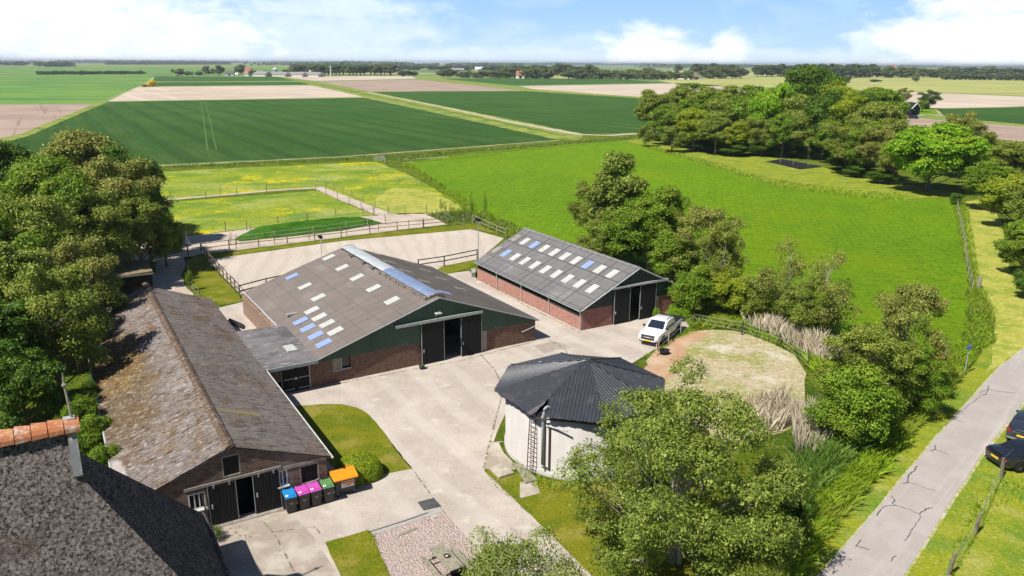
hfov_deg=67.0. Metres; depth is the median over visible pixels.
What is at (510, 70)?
tree
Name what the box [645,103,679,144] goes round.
tree
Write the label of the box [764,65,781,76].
tree
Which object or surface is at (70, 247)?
tree
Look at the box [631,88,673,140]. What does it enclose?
tree
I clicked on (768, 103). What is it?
tree
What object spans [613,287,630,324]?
sliding door
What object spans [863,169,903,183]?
bush
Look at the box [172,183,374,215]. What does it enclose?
fence
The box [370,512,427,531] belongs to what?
drain slot
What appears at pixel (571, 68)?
tree
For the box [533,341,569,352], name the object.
old slab
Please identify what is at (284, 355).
shed
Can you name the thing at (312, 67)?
tree
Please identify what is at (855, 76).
tree
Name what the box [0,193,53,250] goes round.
tree
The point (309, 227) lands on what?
fence
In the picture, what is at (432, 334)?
sliding door
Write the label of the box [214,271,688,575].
yard
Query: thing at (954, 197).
bush
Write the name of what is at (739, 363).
bare paddock
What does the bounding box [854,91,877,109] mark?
tree
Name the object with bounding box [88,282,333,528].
barn
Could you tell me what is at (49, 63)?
tree
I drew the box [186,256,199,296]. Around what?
fence
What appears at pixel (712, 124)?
tree
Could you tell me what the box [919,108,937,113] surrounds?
lawn
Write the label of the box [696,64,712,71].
tree
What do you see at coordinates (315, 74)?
farm building
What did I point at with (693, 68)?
tree
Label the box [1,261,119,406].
tree
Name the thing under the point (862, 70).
tree
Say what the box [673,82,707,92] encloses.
tree
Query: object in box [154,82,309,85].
crop field
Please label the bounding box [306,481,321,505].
wheelie bin
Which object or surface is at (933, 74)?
tree
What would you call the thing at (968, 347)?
sign post
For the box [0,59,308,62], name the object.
distant wood
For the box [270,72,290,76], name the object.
farm building
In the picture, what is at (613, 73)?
tree
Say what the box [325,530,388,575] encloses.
lawn
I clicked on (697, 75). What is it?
farm building
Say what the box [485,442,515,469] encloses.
old slab
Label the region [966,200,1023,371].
mown path
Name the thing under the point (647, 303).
sliding door
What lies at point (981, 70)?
tree
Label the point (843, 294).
tree
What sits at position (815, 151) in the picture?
bush
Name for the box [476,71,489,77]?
tree
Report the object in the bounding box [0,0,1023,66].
sky
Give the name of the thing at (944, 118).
grass strip
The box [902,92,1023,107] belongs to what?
bare field
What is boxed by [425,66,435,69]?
tree
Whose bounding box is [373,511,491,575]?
gravel bed
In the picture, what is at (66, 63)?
tree
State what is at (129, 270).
shed
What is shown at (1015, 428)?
car
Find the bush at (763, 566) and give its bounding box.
[700,549,791,575]
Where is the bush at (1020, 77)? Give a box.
[1017,73,1023,80]
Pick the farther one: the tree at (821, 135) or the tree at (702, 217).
the tree at (821, 135)
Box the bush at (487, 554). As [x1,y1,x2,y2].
[458,523,585,575]
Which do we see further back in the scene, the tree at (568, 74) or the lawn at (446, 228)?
the tree at (568, 74)
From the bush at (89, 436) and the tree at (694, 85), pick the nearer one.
the bush at (89, 436)
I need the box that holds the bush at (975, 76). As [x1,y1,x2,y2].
[969,74,982,79]
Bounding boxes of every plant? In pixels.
[185,271,192,286]
[211,524,225,539]
[653,307,659,314]
[665,304,693,318]
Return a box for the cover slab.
[490,463,513,478]
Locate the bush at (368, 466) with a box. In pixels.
[335,452,383,486]
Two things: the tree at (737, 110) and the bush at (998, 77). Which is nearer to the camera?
the tree at (737, 110)
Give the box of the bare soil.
[644,331,708,382]
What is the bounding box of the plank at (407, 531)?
[397,527,416,536]
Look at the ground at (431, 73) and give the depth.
1146.19 m
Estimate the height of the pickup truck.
1.764 m
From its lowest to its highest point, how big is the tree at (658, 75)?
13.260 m
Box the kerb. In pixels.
[371,507,442,534]
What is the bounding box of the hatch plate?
[418,498,440,509]
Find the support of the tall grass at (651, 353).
on the bare soil
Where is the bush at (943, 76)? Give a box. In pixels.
[940,73,948,79]
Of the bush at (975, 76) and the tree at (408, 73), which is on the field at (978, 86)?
the bush at (975, 76)
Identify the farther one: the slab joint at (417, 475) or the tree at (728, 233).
the tree at (728, 233)
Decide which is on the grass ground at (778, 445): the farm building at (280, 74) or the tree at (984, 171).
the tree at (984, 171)
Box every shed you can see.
[100,259,152,295]
[236,325,317,392]
[905,102,921,115]
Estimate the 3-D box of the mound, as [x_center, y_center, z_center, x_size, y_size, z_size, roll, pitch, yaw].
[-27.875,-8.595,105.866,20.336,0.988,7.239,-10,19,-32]
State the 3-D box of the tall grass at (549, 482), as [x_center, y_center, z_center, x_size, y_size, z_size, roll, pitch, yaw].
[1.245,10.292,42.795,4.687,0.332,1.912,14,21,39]
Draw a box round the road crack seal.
[855,386,1010,561]
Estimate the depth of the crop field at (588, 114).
402.80 m
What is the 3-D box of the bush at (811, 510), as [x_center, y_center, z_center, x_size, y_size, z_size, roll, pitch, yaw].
[14.046,10.609,38.108,1.978,2.576,1.777,10,19,31]
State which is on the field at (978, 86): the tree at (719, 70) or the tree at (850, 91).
the tree at (719, 70)
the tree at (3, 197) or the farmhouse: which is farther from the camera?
the tree at (3, 197)
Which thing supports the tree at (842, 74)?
on the field at (978, 86)
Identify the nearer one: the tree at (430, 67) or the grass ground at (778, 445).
the grass ground at (778, 445)
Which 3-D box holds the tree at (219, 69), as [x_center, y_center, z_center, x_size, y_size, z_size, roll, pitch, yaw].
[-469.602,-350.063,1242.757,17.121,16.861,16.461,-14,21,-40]
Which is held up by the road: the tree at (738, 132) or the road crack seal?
the road crack seal
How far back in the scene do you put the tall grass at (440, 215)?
111.93 m
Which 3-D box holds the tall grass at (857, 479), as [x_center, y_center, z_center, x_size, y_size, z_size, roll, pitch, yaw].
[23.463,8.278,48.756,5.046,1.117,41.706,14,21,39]
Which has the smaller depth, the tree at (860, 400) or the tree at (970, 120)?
the tree at (860, 400)
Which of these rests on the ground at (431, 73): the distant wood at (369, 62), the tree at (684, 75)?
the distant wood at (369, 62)
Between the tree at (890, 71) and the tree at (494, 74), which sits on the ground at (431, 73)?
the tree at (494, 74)
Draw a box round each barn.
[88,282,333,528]
[242,245,538,387]
[473,227,677,330]
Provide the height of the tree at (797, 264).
8.487 m
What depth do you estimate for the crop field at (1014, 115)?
370.70 m
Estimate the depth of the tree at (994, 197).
107.57 m
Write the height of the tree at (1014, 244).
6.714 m
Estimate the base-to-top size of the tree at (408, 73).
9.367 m
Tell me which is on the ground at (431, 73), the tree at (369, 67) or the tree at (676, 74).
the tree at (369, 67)
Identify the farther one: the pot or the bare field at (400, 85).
the bare field at (400, 85)
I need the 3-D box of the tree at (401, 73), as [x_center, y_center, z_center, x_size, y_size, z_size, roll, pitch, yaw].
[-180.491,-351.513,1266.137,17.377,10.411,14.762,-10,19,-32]
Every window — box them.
[188,491,207,511]
[221,453,240,477]
[278,469,289,488]
[299,462,319,484]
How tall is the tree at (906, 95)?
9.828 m
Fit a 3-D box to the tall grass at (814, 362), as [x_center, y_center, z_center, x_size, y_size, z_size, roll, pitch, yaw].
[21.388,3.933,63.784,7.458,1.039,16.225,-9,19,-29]
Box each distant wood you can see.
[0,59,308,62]
[104,60,230,64]
[243,60,750,64]
[289,61,523,66]
[634,63,1023,67]
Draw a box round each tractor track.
[201,103,207,149]
[205,102,216,149]
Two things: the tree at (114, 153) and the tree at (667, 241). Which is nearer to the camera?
the tree at (667, 241)
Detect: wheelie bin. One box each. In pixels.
[282,487,296,512]
[294,484,309,509]
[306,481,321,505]
[319,477,334,502]
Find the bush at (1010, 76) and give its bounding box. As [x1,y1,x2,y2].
[1003,73,1016,79]
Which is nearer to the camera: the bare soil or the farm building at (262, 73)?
the bare soil
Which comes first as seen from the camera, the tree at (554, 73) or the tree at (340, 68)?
the tree at (554, 73)
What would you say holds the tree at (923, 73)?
on the field at (978, 86)
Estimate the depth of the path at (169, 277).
82.52 m
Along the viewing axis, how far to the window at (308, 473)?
40.19 m
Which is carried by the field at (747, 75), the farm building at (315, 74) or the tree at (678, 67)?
the tree at (678, 67)
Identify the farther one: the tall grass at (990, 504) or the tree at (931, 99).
the tree at (931, 99)
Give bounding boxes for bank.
[159,137,629,170]
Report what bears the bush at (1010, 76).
on the field at (978, 86)
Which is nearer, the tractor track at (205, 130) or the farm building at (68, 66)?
the tractor track at (205, 130)
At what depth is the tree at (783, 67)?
1457.47 m
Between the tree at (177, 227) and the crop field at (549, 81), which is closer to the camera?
the tree at (177, 227)
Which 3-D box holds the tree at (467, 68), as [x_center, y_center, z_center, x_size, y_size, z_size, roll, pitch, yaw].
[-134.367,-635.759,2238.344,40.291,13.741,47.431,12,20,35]
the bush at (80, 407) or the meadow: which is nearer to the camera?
the bush at (80, 407)
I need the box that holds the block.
[471,268,475,276]
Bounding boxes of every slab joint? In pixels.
[229,526,319,538]
[257,517,296,575]
[311,341,533,388]
[392,444,441,508]
[478,279,580,332]
[479,353,499,379]
[483,396,501,468]
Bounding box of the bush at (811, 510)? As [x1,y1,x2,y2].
[778,479,817,518]
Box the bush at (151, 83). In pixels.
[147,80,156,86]
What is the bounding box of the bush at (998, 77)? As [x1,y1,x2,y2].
[993,74,1003,79]
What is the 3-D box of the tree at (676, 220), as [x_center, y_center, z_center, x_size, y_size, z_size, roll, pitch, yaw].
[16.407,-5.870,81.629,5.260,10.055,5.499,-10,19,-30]
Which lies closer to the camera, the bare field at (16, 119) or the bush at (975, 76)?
the bare field at (16, 119)
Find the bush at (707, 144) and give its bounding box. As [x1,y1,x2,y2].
[692,139,727,151]
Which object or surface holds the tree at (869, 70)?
on the field at (978, 86)
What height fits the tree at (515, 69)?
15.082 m
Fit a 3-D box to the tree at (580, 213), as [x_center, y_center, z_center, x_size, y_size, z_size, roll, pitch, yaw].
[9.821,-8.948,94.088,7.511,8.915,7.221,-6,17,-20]
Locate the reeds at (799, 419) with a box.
[787,391,837,452]
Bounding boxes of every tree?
[0,139,37,184]
[0,167,61,234]
[0,192,97,267]
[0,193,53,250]
[0,211,52,299]
[0,240,63,312]
[0,297,58,427]
[0,339,66,429]
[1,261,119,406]
[4,153,91,196]
[30,173,112,260]
[33,61,42,66]
[35,126,129,186]
[37,280,112,373]
[40,61,60,66]
[43,235,132,312]
[54,188,143,281]
[60,61,73,65]
[76,155,178,262]
[96,143,167,246]
[104,187,178,273]
[125,177,173,266]
[143,210,185,266]
[174,68,184,75]
[194,71,203,74]
[201,66,210,74]
[214,65,224,74]
[234,64,245,73]
[291,64,302,71]
[301,65,308,71]
[306,64,319,71]
[315,65,324,72]
[325,65,337,74]
[335,65,345,74]
[344,65,351,74]
[346,65,360,74]
[355,65,368,74]
[365,64,374,74]
[372,64,382,75]
[381,64,388,74]
[385,65,395,75]
[386,64,398,74]
[397,70,405,75]
[403,66,414,69]
[405,71,413,75]
[414,65,424,69]
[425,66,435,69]
[434,66,445,69]
[435,69,448,76]
[445,69,457,76]
[455,71,468,77]
[460,66,472,70]
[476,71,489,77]
[488,65,497,70]
[489,71,501,77]
[498,72,513,77]
[504,68,515,77]
[511,68,521,77]
[521,66,538,78]
[538,69,551,78]
[544,69,556,76]
[549,63,565,75]
[550,352,824,575]
[559,71,577,78]
[564,66,579,70]
[565,178,607,242]
[572,69,586,78]
[572,218,631,259]
[580,69,587,78]
[581,64,599,77]
[583,150,650,223]
[589,205,645,260]
[593,70,608,78]
[608,70,618,78]
[613,184,686,271]
[615,70,622,79]
[622,70,634,79]
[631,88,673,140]
[632,70,641,79]
[636,124,655,146]
[640,71,647,79]
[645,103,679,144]
[645,185,694,277]
[646,71,654,79]
[646,229,704,282]
[653,71,663,79]
[653,87,698,111]
[657,125,688,151]
[663,204,750,290]
[664,71,673,79]
[671,70,680,79]
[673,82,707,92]
[674,64,682,70]
[675,107,707,151]
[676,90,723,144]
[680,70,689,79]
[688,63,702,75]
[688,70,694,79]
[695,113,733,154]
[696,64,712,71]
[696,216,747,310]
[698,67,716,78]
[698,85,716,94]
[704,95,734,121]
[706,68,719,78]
[709,63,718,67]
[714,84,740,98]
[715,67,725,78]
[717,121,752,155]
[718,67,735,78]
[722,89,760,142]
[729,67,739,78]
[735,67,749,78]
[736,84,765,94]
[742,266,782,320]
[744,117,775,155]
[746,82,796,154]
[751,65,764,76]
[752,234,820,316]
[761,65,775,76]
[762,112,804,157]
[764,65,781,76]
[774,63,789,76]
[774,64,849,95]
[774,277,843,336]
[775,92,812,156]
[788,110,818,159]
[793,248,863,332]
[798,87,855,159]
[800,362,910,444]
[810,321,924,410]
[812,115,854,159]
[818,79,860,100]
[819,94,878,137]
[819,114,881,173]
[827,63,839,75]
[836,64,845,76]
[838,64,858,75]
[843,122,885,176]
[851,63,866,77]
[851,123,900,171]
[852,100,910,166]
[853,64,868,77]
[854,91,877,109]
[860,87,912,120]
[860,281,953,388]
[863,297,915,368]
[864,65,872,77]
[865,64,879,76]
[872,70,886,76]
[876,136,907,184]
[876,340,955,411]
[880,66,898,77]
[880,121,994,191]
[896,67,912,77]
[897,87,913,100]
[900,68,919,77]
[914,68,929,76]
[917,90,942,105]
[925,69,937,77]
[930,68,948,77]
[941,110,990,178]
[946,67,963,73]
[960,131,1022,174]
[960,161,1018,210]
[962,67,979,73]
[972,68,991,73]
[976,173,1023,222]
[980,66,998,73]
[991,140,1023,174]
[993,217,1023,272]
[996,68,1008,73]
[1000,175,1023,218]
[1006,68,1023,73]
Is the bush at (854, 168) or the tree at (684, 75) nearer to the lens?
the bush at (854, 168)
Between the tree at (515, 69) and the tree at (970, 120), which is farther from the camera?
the tree at (515, 69)
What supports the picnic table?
on the gravel bed at (401, 554)
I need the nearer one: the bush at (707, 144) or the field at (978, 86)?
the bush at (707, 144)
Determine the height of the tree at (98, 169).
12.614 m
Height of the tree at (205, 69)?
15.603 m
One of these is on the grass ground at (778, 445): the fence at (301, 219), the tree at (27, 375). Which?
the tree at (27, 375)
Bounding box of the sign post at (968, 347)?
[964,342,972,374]
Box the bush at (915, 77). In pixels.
[912,73,919,81]
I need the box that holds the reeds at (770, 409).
[742,382,796,431]
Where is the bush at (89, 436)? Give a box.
[77,412,113,455]
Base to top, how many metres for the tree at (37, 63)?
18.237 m
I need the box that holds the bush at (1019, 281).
[1011,268,1023,290]
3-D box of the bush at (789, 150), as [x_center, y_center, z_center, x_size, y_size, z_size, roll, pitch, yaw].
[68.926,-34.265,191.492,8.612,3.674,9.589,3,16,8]
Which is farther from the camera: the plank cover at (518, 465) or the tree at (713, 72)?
the tree at (713, 72)
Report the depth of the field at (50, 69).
2033.36 m
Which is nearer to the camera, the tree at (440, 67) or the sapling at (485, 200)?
the sapling at (485, 200)
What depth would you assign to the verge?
39.27 m
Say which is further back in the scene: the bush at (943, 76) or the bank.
the bush at (943, 76)
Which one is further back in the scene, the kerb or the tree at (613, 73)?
the tree at (613, 73)
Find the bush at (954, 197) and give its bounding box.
[949,192,963,203]
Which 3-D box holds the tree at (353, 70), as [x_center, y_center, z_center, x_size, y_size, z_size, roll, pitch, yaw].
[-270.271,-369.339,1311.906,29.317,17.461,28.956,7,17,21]
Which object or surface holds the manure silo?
on the grass ground at (778, 445)
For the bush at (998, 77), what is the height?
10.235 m
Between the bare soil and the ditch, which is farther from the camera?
the ditch
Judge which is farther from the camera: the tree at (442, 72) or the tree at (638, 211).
the tree at (442, 72)
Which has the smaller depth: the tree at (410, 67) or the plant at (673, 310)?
the plant at (673, 310)
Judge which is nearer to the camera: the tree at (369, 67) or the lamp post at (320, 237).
the lamp post at (320, 237)
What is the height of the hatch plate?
0.040 m
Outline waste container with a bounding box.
[329,464,357,497]
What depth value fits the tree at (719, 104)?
206.42 m
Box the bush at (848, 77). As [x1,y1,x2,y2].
[844,75,852,81]
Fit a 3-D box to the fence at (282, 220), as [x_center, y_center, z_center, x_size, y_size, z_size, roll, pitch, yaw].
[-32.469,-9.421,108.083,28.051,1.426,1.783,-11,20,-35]
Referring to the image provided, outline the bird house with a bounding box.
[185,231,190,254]
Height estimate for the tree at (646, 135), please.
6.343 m
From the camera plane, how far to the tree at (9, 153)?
100.67 m
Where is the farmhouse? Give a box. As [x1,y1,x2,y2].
[0,373,230,575]
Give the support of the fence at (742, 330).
on the grass ground at (778, 445)
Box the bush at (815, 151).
[800,145,831,158]
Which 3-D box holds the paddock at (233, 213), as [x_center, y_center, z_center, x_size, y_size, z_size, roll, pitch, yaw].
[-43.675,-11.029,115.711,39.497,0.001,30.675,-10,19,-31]
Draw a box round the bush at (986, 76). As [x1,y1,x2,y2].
[979,73,992,79]
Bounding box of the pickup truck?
[638,313,682,344]
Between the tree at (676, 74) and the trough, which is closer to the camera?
the trough
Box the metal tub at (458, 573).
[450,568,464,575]
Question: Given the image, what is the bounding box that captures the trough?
[228,318,243,328]
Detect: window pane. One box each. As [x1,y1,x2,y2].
[332,358,340,370]
[341,356,349,367]
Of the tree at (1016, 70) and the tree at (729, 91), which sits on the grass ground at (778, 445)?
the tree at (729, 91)
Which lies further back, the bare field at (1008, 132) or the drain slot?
the bare field at (1008, 132)
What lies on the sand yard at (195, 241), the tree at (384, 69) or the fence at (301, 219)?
the fence at (301, 219)
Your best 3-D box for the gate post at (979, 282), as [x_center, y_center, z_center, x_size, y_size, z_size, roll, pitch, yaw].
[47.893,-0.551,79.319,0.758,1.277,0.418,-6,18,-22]
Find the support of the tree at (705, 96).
on the grass ground at (778, 445)
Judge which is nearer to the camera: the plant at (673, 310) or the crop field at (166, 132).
the plant at (673, 310)
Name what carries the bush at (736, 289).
on the grass ground at (778, 445)
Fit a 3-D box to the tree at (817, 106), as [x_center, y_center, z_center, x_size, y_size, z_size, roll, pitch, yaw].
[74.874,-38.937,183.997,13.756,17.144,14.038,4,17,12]
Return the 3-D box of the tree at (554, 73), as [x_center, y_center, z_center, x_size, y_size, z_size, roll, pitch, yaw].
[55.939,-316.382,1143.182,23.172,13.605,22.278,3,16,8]
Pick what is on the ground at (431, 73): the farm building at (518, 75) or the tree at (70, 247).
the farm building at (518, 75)
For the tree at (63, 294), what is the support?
on the grass ground at (778, 445)
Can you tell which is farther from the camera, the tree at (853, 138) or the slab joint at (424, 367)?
the tree at (853, 138)
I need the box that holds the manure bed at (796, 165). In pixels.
[765,159,821,168]
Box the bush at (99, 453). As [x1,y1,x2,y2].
[86,441,120,466]
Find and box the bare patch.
[368,188,460,213]
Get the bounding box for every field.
[0,64,473,69]
[0,67,424,73]
[0,74,153,103]
[0,104,92,137]
[6,98,555,163]
[109,85,361,100]
[153,76,292,81]
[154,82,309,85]
[288,76,415,80]
[323,80,522,90]
[375,91,661,133]
[449,79,661,84]
[521,83,744,96]
[527,72,782,77]
[660,76,1023,95]
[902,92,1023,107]
[907,117,1023,141]
[937,107,1023,123]
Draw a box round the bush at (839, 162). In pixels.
[826,157,858,169]
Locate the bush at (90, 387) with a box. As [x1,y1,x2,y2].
[70,378,100,415]
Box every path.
[152,255,194,294]
[162,140,556,165]
[165,187,401,219]
[368,92,637,135]
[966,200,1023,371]
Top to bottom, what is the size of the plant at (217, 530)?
0.821 m
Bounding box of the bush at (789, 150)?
[775,142,804,156]
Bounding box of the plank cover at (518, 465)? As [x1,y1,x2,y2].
[514,462,536,483]
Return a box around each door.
[207,480,239,524]
[252,469,282,513]
[281,368,296,392]
[295,366,309,389]
[421,320,444,363]
[461,313,481,355]
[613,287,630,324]
[639,282,656,318]
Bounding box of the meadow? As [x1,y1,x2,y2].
[409,141,969,350]
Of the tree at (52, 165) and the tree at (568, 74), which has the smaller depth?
the tree at (52, 165)
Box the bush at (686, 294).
[665,264,716,314]
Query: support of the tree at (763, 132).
on the grass ground at (778, 445)
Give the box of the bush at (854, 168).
[841,162,877,176]
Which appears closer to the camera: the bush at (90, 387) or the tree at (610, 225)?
the bush at (90, 387)
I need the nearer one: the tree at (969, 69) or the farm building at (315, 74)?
the farm building at (315, 74)
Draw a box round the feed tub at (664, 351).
[659,348,670,354]
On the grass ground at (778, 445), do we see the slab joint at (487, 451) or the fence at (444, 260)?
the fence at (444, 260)
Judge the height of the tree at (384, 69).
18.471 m
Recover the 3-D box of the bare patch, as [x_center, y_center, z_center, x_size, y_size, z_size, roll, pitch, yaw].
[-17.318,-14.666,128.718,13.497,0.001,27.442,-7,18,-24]
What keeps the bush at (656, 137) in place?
on the grass strip at (823, 176)
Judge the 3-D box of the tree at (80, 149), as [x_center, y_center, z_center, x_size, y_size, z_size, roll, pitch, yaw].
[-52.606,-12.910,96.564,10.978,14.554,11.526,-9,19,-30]
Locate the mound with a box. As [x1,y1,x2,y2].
[237,217,380,240]
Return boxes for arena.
[208,229,503,293]
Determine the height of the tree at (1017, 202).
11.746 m
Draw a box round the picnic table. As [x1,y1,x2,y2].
[419,543,473,575]
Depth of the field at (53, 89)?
657.36 m
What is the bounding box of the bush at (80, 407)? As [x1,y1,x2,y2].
[51,393,99,430]
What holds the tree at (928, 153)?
on the grass strip at (823, 176)
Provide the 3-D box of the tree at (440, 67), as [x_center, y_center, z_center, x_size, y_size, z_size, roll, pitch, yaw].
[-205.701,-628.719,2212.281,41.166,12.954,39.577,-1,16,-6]
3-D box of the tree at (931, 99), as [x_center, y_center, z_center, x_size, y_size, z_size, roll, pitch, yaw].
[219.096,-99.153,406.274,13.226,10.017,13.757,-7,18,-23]
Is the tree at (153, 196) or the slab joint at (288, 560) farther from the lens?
the tree at (153, 196)
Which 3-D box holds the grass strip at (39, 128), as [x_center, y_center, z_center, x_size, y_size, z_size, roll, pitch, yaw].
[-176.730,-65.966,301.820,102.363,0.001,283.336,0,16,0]
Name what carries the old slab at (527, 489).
on the lawn at (545, 505)
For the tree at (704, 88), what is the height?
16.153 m
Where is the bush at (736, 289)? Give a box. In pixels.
[706,264,749,313]
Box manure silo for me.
[494,352,664,481]
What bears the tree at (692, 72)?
on the field at (978, 86)
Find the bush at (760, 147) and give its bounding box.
[746,141,783,155]
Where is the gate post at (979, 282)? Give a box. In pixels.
[976,276,981,287]
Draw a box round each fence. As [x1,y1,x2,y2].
[169,180,326,198]
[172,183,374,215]
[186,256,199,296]
[187,207,373,231]
[200,215,471,253]
[200,245,240,295]
[229,216,385,243]
[230,210,384,240]
[235,218,423,247]
[238,275,279,297]
[326,184,405,214]
[388,204,463,223]
[418,249,477,265]
[472,215,505,237]
[656,321,683,353]
[693,313,809,367]
[944,437,1023,575]
[957,200,973,290]
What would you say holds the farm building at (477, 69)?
on the ground at (431, 73)
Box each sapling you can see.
[470,193,473,214]
[483,192,486,211]
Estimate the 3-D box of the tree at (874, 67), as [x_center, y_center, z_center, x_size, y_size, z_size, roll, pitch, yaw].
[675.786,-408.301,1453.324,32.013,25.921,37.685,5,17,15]
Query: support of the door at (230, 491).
in the barn at (194, 402)
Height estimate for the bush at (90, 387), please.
3.308 m
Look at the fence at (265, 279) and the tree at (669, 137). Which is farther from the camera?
the tree at (669, 137)
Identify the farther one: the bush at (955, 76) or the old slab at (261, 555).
the bush at (955, 76)
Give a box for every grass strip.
[0,101,108,142]
[282,77,581,139]
[416,76,639,97]
[625,138,951,198]
[908,115,1023,126]
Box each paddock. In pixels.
[118,191,373,236]
[160,162,463,214]
[646,330,805,441]
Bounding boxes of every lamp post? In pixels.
[318,235,322,256]
[475,218,480,258]
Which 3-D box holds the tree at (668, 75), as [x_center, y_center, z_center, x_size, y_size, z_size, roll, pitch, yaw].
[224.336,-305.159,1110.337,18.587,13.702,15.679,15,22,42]
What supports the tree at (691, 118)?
on the grass strip at (823, 176)
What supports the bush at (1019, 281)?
on the grass ground at (778, 445)
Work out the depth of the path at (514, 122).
292.48 m
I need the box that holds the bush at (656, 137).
[652,130,676,140]
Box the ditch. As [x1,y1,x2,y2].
[291,79,564,135]
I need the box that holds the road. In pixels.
[819,349,1023,575]
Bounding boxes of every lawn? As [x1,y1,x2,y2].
[184,256,240,304]
[201,223,498,258]
[295,404,410,473]
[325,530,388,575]
[438,259,476,273]
[485,470,798,575]
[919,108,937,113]
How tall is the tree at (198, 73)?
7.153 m
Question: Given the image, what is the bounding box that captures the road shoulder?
[816,347,1023,575]
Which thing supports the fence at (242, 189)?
on the grass ground at (778, 445)
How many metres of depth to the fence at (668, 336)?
63.28 m
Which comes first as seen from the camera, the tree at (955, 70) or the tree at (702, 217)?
the tree at (702, 217)
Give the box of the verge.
[802,343,1023,575]
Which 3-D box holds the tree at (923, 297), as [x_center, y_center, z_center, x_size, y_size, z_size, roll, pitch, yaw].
[26.935,3.530,52.453,5.715,8.392,5.974,-7,18,-23]
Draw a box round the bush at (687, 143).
[678,137,698,147]
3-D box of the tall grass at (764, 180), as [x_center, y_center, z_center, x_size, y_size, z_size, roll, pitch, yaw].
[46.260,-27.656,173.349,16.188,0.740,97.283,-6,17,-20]
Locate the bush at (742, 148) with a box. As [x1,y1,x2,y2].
[718,141,757,155]
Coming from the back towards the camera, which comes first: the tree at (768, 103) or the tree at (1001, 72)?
the tree at (1001, 72)
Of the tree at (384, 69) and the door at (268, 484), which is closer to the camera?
the door at (268, 484)
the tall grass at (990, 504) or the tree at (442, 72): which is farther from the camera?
the tree at (442, 72)
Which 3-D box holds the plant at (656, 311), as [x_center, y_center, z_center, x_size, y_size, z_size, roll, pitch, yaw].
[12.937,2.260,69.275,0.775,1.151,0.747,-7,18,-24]
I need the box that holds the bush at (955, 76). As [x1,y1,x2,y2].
[947,73,960,79]
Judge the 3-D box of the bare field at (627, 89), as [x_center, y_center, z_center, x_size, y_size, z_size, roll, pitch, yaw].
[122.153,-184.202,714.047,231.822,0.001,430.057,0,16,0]
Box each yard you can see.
[131,213,445,262]
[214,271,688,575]
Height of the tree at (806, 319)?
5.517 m
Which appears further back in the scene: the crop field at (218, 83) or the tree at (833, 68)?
the tree at (833, 68)
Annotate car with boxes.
[985,438,1023,472]
[1005,409,1023,438]
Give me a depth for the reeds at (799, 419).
46.18 m
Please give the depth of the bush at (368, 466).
42.13 m
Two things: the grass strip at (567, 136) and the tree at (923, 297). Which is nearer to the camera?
the tree at (923, 297)
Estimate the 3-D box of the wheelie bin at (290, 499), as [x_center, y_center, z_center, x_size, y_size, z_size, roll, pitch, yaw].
[-11.281,10.841,39.300,0.600,1.087,0.855,-9,18,-28]
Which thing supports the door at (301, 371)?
in the shed at (284, 355)
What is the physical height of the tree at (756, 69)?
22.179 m
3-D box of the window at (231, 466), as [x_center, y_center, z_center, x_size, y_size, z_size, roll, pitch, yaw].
[-13.762,8.685,37.878,0.860,1.120,0.082,-9,19,-30]
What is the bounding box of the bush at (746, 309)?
[725,281,771,317]
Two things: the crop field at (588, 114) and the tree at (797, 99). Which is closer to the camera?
the tree at (797, 99)
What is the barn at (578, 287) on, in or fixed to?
on the grass ground at (778, 445)
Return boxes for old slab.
[213,511,338,575]
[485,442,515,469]
[520,481,539,497]
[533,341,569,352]
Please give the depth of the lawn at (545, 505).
39.15 m
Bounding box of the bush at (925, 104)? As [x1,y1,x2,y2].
[915,101,930,111]
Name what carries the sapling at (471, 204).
on the grass ground at (778, 445)
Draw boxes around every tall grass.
[366,528,389,575]
[397,162,521,234]
[426,210,519,233]
[485,469,531,512]
[511,458,569,491]
[640,143,906,199]
[643,328,695,357]
[685,307,839,374]
[752,337,982,575]
[769,423,874,557]
[943,476,1023,575]
[954,201,998,349]
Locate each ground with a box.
[0,61,1023,164]
[0,125,1023,573]
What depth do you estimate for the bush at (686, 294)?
67.90 m
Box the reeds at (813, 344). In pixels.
[732,306,844,360]
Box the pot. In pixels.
[419,364,424,369]
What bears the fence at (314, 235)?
on the sand yard at (195, 241)
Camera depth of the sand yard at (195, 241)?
100.76 m
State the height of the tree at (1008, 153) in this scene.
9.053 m
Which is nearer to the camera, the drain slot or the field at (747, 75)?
the drain slot
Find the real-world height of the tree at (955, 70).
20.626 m
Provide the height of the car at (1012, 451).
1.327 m
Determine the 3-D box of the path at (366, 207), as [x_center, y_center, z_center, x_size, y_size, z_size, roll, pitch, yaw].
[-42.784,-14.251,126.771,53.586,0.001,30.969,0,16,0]
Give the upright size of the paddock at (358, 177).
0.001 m
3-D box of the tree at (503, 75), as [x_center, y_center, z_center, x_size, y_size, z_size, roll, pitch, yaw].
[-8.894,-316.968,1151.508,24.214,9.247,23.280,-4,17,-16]
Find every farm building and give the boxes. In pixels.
[58,65,75,66]
[224,71,234,75]
[244,71,271,76]
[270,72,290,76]
[289,72,307,76]
[306,72,324,76]
[451,68,463,71]
[475,67,483,70]
[516,71,525,77]
[679,72,703,79]
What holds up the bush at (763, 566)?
on the grass ground at (778, 445)

